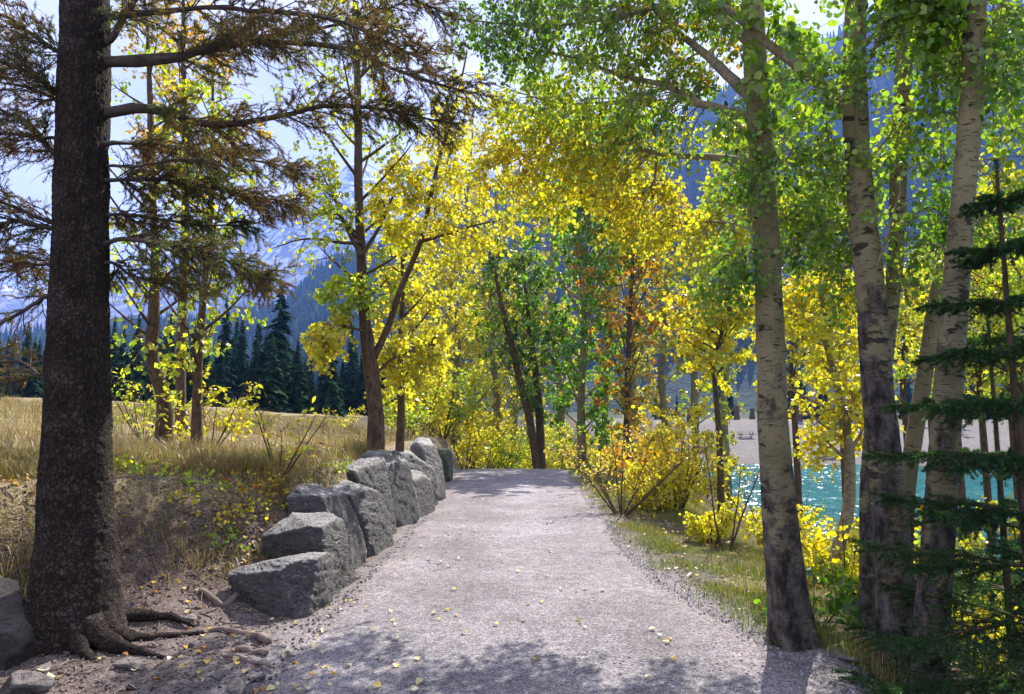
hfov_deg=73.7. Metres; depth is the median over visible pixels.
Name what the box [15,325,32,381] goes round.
dark spruce
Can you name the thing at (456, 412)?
undergrowth bush
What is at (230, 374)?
dark spruce
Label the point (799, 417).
tree stump
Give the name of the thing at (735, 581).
verge litter
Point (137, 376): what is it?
dark spruce
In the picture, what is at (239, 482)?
plant
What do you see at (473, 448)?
undergrowth bush
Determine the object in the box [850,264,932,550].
lakeside tree
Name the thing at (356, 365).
dark spruce
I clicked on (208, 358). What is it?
dark spruce
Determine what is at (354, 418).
leafy shrub
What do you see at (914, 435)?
aspen tree
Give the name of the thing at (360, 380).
dark spruce
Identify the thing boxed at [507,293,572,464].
yellow aspen
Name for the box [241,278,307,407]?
dark spruce
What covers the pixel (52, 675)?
fallen leaf
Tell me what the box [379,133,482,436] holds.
yellow aspen
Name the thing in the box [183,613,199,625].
stone
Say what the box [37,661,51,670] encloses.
fallen leaf
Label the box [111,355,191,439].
leafy shrub
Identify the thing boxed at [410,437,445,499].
boulder
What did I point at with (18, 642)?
boulder
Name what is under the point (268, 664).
dead branch
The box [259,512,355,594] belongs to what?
boulder
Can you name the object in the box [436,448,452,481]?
boulder
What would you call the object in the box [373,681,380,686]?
fallen leaf
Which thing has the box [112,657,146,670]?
stone
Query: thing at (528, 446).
undergrowth bush
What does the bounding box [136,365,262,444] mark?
leafy shrub
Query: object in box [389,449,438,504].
boulder
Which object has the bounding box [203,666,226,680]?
stone
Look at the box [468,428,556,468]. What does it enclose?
undergrowth bush
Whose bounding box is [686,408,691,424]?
tree stump
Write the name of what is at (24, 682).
stone
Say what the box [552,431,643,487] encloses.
bush
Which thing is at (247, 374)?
dark spruce
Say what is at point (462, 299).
yellow aspen
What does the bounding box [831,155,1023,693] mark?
young spruce
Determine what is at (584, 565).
gravel path
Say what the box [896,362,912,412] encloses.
dark spruce
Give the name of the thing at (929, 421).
lakeside tree
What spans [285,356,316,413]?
dark spruce
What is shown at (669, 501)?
slope bush
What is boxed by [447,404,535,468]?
undergrowth bush
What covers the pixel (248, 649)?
dead branch
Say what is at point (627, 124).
aspen tree
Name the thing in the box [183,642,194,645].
stone
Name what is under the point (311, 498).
boulder
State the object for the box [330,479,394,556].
boulder
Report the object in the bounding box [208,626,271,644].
dead branch
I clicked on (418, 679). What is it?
fallen leaf
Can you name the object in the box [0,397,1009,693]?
ground
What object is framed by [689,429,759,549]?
bare sapling
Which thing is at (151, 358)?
leaning tree
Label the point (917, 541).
slope bush
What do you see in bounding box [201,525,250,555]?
plant
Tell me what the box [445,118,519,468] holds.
yellow aspen
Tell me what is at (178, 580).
bank litter
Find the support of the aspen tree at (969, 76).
on the ground at (746, 447)
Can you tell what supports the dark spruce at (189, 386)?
on the ground at (746, 447)
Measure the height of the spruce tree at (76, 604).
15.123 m
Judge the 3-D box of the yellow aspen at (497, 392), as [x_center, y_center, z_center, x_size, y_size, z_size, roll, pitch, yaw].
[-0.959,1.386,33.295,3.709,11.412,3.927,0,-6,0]
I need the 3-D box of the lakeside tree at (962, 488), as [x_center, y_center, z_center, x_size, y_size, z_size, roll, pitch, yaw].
[7.508,1.453,11.520,1.910,8.105,2.546,-2,-6,19]
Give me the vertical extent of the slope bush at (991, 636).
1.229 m
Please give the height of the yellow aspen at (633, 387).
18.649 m
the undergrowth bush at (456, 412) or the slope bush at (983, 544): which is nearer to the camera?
the slope bush at (983, 544)
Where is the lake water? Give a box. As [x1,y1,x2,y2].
[701,464,1015,596]
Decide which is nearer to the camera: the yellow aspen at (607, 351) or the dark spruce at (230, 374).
the yellow aspen at (607, 351)
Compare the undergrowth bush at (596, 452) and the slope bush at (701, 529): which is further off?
the undergrowth bush at (596, 452)
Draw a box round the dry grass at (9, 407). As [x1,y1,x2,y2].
[0,394,461,542]
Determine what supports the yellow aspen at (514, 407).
on the ground at (746, 447)
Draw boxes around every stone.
[0,670,54,693]
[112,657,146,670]
[125,681,153,693]
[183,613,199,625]
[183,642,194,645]
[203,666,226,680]
[226,677,256,693]
[256,674,265,680]
[837,653,869,663]
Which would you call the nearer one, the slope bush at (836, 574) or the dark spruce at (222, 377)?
the slope bush at (836, 574)
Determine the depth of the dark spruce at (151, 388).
59.27 m
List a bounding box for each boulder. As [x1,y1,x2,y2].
[0,574,36,670]
[227,552,334,618]
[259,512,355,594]
[284,483,366,569]
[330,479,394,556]
[345,456,396,534]
[360,449,419,526]
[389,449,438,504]
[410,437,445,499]
[411,470,434,516]
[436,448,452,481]
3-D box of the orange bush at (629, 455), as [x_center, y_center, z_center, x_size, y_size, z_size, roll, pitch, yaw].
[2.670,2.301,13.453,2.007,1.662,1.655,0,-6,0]
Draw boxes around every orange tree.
[565,204,676,467]
[633,190,700,461]
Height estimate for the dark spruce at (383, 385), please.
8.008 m
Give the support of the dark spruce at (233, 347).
on the ground at (746, 447)
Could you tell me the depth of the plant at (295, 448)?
8.68 m
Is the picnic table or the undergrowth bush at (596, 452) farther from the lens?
the picnic table
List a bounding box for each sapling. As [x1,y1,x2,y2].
[227,382,348,473]
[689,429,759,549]
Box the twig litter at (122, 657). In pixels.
[0,452,362,693]
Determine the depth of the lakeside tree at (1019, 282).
8.07 m
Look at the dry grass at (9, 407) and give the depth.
13.78 m
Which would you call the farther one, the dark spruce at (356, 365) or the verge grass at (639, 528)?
the dark spruce at (356, 365)
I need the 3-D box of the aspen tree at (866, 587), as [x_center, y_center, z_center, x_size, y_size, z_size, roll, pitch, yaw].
[2.965,-2.115,5.203,2.648,9.024,1.487,-2,-6,15]
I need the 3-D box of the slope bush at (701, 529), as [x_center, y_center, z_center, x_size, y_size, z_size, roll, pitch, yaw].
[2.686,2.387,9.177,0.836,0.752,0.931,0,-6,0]
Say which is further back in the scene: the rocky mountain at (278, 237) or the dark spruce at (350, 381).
the rocky mountain at (278, 237)
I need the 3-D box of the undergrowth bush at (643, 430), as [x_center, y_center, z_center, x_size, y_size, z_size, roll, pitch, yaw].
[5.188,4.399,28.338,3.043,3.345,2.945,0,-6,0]
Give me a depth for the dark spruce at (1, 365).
70.22 m
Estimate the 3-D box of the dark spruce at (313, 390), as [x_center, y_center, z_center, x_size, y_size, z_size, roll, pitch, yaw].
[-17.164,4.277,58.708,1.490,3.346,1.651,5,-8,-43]
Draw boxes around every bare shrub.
[543,418,712,518]
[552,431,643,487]
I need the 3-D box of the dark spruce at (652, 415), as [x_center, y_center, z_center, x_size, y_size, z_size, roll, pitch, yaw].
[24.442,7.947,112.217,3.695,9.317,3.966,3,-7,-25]
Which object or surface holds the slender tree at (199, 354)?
on the ground at (746, 447)
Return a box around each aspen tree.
[437,0,852,651]
[657,0,1009,682]
[817,35,998,651]
[882,0,1023,693]
[903,0,1023,561]
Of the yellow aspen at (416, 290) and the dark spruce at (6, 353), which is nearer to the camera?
the yellow aspen at (416, 290)
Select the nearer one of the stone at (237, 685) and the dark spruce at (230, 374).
the stone at (237, 685)
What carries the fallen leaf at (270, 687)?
on the gravel path
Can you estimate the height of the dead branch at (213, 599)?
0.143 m
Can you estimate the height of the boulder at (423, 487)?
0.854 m
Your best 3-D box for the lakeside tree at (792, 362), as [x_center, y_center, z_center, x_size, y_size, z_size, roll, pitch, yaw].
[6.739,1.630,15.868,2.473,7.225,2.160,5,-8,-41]
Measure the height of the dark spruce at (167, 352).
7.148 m
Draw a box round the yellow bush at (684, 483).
[631,398,730,510]
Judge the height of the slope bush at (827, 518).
1.857 m
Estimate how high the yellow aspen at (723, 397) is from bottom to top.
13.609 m
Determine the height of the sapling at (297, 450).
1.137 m
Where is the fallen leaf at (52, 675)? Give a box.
[47,672,62,678]
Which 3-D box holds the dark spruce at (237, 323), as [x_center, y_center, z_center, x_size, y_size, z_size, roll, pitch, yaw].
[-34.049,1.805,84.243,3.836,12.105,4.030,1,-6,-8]
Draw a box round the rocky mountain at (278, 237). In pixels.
[0,148,501,335]
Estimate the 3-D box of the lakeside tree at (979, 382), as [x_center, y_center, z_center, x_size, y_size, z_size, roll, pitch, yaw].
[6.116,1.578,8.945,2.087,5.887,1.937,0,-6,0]
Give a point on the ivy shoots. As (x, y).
(835, 605)
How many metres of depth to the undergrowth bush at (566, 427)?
36.07 m
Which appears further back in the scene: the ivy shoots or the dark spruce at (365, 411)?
the dark spruce at (365, 411)
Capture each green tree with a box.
[464,236,546,468]
[483,246,572,468]
[509,158,647,466]
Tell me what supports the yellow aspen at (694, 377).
on the ground at (746, 447)
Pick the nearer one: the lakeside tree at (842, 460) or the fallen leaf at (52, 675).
the fallen leaf at (52, 675)
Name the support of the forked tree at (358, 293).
on the ground at (746, 447)
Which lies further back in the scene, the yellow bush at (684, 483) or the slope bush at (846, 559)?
the yellow bush at (684, 483)
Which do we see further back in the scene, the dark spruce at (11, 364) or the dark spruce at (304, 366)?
the dark spruce at (11, 364)
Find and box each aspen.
[370,264,458,429]
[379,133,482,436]
[414,125,494,441]
[418,245,488,458]
[444,287,504,467]
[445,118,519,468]
[455,260,528,468]
[471,178,529,453]
[485,165,556,458]
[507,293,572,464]
[521,209,578,464]
[570,213,643,457]
[593,177,668,459]
[639,205,745,496]
[682,238,755,506]
[846,364,863,420]
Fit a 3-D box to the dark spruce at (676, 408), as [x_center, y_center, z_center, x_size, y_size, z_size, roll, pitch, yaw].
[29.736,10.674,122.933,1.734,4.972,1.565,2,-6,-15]
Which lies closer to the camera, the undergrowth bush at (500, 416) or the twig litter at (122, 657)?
the twig litter at (122, 657)
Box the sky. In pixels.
[0,0,1023,290]
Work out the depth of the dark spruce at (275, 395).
51.58 m
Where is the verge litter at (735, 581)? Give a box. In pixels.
[586,487,969,673]
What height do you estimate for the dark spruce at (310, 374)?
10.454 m
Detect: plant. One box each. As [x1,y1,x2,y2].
[113,446,158,471]
[128,453,179,477]
[155,481,200,504]
[176,468,231,491]
[199,502,254,528]
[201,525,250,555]
[216,469,266,495]
[238,492,287,523]
[258,471,311,496]
[274,446,311,459]
[315,456,352,474]
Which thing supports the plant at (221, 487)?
on the ground at (746, 447)
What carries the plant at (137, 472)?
on the ground at (746, 447)
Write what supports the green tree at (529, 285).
on the ground at (746, 447)
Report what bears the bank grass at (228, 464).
on the ground at (746, 447)
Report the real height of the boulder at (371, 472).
1.198 m
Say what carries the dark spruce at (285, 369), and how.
on the ground at (746, 447)
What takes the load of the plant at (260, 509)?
on the ground at (746, 447)
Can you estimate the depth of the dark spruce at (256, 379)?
65.10 m
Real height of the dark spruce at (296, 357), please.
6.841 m
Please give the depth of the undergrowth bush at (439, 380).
20.83 m
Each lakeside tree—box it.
[646,282,755,515]
[740,268,842,543]
[799,287,860,547]
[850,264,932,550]
[885,246,936,434]
[893,192,1021,608]
[901,255,1023,602]
[919,223,1023,445]
[969,173,1023,567]
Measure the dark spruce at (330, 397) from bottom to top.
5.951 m
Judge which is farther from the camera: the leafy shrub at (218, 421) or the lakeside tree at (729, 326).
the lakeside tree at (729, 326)
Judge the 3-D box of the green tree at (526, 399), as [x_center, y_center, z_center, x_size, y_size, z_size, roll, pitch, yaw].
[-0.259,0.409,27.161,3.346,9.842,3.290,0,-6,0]
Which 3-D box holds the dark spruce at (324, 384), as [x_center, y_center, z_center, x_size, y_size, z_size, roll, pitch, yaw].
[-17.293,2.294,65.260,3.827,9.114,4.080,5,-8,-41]
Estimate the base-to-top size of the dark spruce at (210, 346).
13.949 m
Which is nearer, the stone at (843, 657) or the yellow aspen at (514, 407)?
the stone at (843, 657)
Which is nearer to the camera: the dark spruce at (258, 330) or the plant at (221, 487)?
the plant at (221, 487)
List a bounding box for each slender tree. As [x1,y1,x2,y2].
[124,59,274,445]
[357,217,455,451]
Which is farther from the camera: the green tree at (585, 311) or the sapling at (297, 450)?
the green tree at (585, 311)
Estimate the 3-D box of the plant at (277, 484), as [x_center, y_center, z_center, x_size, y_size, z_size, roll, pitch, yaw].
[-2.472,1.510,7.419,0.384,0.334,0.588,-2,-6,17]
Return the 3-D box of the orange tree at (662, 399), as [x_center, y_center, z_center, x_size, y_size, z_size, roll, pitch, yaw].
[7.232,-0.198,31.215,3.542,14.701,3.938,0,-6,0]
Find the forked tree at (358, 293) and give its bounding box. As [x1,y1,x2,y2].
[261,0,527,450]
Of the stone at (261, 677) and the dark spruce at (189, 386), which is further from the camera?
the dark spruce at (189, 386)
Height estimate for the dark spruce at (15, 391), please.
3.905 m
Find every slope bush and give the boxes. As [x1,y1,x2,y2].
[614,455,694,511]
[679,498,742,543]
[731,484,833,557]
[798,513,858,591]
[801,501,1002,608]
[802,534,858,572]
[812,548,915,602]
[819,497,1015,600]
[852,517,1022,654]
[914,492,1020,660]
[914,536,1023,674]
[954,629,1019,691]
[964,573,1023,671]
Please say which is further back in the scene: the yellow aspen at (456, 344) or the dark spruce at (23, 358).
the dark spruce at (23, 358)
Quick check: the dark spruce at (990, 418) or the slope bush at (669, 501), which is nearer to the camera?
the slope bush at (669, 501)
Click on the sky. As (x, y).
(20, 183)
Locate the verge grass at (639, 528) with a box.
[562,465,993,676]
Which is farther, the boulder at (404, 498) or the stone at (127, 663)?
the boulder at (404, 498)
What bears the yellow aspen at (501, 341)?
on the ground at (746, 447)
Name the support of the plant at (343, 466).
on the ground at (746, 447)
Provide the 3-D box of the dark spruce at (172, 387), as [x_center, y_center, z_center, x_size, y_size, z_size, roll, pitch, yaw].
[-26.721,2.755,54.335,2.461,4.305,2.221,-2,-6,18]
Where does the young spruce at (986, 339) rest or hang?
on the ground at (746, 447)
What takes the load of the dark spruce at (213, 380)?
on the ground at (746, 447)
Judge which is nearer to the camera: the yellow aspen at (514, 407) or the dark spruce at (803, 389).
the yellow aspen at (514, 407)
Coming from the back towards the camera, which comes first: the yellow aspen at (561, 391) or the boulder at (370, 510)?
the yellow aspen at (561, 391)
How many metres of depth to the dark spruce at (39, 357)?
73.11 m
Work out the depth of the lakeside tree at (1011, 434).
12.39 m
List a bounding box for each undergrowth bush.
[363,357,465,433]
[413,364,498,438]
[415,402,506,469]
[435,402,505,459]
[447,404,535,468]
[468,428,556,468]
[474,425,530,468]
[484,419,562,468]
[516,421,574,468]
[516,430,596,468]
[528,424,598,468]
[551,430,623,468]
[576,432,642,469]
[602,413,663,468]
[634,409,704,469]
[646,433,741,503]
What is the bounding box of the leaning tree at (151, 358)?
[109,1,229,446]
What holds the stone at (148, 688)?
on the ground at (746, 447)
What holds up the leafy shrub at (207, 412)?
on the ground at (746, 447)
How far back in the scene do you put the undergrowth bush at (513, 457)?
27.53 m
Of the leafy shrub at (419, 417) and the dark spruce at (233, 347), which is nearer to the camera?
the leafy shrub at (419, 417)
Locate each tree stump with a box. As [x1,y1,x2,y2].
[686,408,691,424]
[733,405,739,419]
[749,408,754,418]
[796,395,802,420]
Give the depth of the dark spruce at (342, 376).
75.05 m
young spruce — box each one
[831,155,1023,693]
[909,312,1023,692]
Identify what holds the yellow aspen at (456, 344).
on the ground at (746, 447)
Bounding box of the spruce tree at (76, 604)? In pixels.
[0,0,514,660]
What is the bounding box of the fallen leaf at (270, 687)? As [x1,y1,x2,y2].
[266,684,274,689]
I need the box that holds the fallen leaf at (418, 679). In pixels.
[416,677,422,683]
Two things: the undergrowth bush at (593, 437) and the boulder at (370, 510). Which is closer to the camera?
the boulder at (370, 510)
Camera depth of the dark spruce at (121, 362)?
50.88 m
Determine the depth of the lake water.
45.58 m
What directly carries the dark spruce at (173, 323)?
on the ground at (746, 447)
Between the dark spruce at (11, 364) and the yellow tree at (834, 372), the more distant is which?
the dark spruce at (11, 364)
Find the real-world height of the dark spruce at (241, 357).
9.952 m
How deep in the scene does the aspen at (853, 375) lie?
100.07 m
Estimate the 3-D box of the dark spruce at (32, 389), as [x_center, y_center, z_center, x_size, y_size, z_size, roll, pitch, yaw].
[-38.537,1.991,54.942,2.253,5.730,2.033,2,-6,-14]
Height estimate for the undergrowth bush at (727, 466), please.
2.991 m
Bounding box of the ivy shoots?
[751,567,858,624]
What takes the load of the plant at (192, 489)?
on the ground at (746, 447)
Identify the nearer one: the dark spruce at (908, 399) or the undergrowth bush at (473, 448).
the undergrowth bush at (473, 448)
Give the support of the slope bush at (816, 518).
on the ground at (746, 447)
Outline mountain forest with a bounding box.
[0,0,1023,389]
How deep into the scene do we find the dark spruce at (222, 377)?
58.32 m
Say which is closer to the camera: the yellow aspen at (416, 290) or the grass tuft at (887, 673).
the grass tuft at (887, 673)
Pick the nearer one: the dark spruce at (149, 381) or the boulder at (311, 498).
the boulder at (311, 498)
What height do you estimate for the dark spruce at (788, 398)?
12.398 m
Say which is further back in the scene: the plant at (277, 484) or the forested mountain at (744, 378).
the forested mountain at (744, 378)
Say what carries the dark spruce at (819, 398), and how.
on the ground at (746, 447)
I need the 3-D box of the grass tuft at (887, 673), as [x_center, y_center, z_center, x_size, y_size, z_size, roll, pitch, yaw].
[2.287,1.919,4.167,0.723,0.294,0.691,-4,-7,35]
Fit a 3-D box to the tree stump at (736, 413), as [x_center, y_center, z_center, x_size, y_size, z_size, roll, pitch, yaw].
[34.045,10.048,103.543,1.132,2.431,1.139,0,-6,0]
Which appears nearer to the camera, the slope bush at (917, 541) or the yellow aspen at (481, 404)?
the slope bush at (917, 541)
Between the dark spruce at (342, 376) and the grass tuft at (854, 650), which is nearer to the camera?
the grass tuft at (854, 650)
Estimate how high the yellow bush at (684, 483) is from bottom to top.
2.078 m
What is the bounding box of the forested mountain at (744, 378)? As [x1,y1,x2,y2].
[18,2,1023,421]
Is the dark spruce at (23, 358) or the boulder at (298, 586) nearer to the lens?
the boulder at (298, 586)
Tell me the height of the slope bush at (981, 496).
2.132 m
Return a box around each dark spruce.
[0,333,6,393]
[2,337,10,375]
[3,336,16,389]
[5,375,12,397]
[11,342,27,397]
[11,372,21,397]
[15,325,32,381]
[18,337,42,397]
[36,339,43,395]
[110,314,118,377]
[111,329,139,401]
[125,313,150,402]
[145,326,166,400]
[148,345,166,401]
[162,314,175,376]
[162,336,172,393]
[169,377,188,404]
[174,317,190,376]
[186,326,210,403]
[189,319,213,370]
[202,353,211,385]
[202,363,226,407]
[205,294,238,405]
[218,353,228,403]
[231,317,244,366]
[231,335,237,366]
[233,317,250,399]
[234,360,253,407]
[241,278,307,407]
[241,317,263,385]
[249,335,290,412]
[251,337,260,392]
[280,343,291,401]
[284,337,314,410]
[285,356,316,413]
[302,358,310,410]
[305,335,315,396]
[309,379,320,413]
[315,348,348,414]
[315,374,323,408]
[316,352,346,416]
[339,359,350,410]
[342,325,360,412]
[346,355,366,414]
[352,344,362,398]
[362,389,367,415]
[380,352,387,411]
[649,372,669,419]
[675,394,680,417]
[727,382,734,418]
[787,367,801,417]
[788,365,812,418]
[814,392,828,418]
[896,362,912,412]
[900,383,910,419]
[981,369,992,419]
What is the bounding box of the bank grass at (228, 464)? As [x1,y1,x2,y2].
[0,435,378,602]
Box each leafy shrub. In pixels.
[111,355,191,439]
[123,368,223,439]
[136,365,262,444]
[325,404,364,427]
[383,380,440,439]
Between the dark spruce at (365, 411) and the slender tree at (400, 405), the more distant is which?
the dark spruce at (365, 411)
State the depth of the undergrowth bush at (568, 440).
30.99 m
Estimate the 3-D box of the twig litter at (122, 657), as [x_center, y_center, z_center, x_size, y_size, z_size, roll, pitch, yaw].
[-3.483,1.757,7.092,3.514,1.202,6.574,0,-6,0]
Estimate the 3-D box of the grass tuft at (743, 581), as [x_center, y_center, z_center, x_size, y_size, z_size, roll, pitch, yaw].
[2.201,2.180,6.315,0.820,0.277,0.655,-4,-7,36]
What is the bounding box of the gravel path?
[257,469,838,693]
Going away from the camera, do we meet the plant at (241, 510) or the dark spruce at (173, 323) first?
the plant at (241, 510)
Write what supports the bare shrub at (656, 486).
on the ground at (746, 447)
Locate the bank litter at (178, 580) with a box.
[0,439,386,628]
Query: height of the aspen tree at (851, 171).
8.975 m
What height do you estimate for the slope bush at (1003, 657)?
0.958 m
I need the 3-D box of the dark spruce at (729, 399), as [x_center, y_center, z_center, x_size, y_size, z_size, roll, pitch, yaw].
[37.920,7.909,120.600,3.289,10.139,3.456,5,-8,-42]
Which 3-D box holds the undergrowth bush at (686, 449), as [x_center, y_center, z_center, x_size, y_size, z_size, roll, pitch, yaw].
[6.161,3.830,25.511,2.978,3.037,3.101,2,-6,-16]
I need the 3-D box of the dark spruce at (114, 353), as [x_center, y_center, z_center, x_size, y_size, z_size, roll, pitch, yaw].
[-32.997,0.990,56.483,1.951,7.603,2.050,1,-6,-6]
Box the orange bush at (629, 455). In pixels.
[600,422,693,488]
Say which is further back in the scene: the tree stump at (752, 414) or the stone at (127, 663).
the tree stump at (752, 414)
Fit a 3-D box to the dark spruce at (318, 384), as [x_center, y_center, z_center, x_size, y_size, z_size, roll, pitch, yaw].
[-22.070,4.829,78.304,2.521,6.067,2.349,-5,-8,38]
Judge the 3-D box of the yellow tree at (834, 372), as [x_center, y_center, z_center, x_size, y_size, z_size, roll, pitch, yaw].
[3.473,0.781,7.338,1.560,3.802,1.762,0,-6,0]
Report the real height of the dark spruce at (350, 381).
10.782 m
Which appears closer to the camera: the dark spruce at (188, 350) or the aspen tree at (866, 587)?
the aspen tree at (866, 587)
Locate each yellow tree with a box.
[118,0,276,430]
[752,254,905,586]
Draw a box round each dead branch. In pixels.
[198,588,238,605]
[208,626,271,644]
[223,654,275,669]
[234,645,268,655]
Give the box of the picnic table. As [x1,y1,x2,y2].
[738,432,755,437]
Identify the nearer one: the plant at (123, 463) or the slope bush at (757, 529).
the plant at (123, 463)
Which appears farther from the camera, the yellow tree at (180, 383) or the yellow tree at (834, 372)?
the yellow tree at (180, 383)
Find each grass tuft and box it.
[711,568,765,596]
[797,618,875,667]
[842,638,910,684]
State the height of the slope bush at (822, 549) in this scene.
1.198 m
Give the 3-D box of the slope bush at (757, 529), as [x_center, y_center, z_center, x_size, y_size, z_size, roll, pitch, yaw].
[3.550,2.350,8.915,1.386,1.120,1.112,0,-6,0]
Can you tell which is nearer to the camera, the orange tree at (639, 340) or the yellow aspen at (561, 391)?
the orange tree at (639, 340)
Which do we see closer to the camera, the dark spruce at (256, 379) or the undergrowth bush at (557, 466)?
the undergrowth bush at (557, 466)

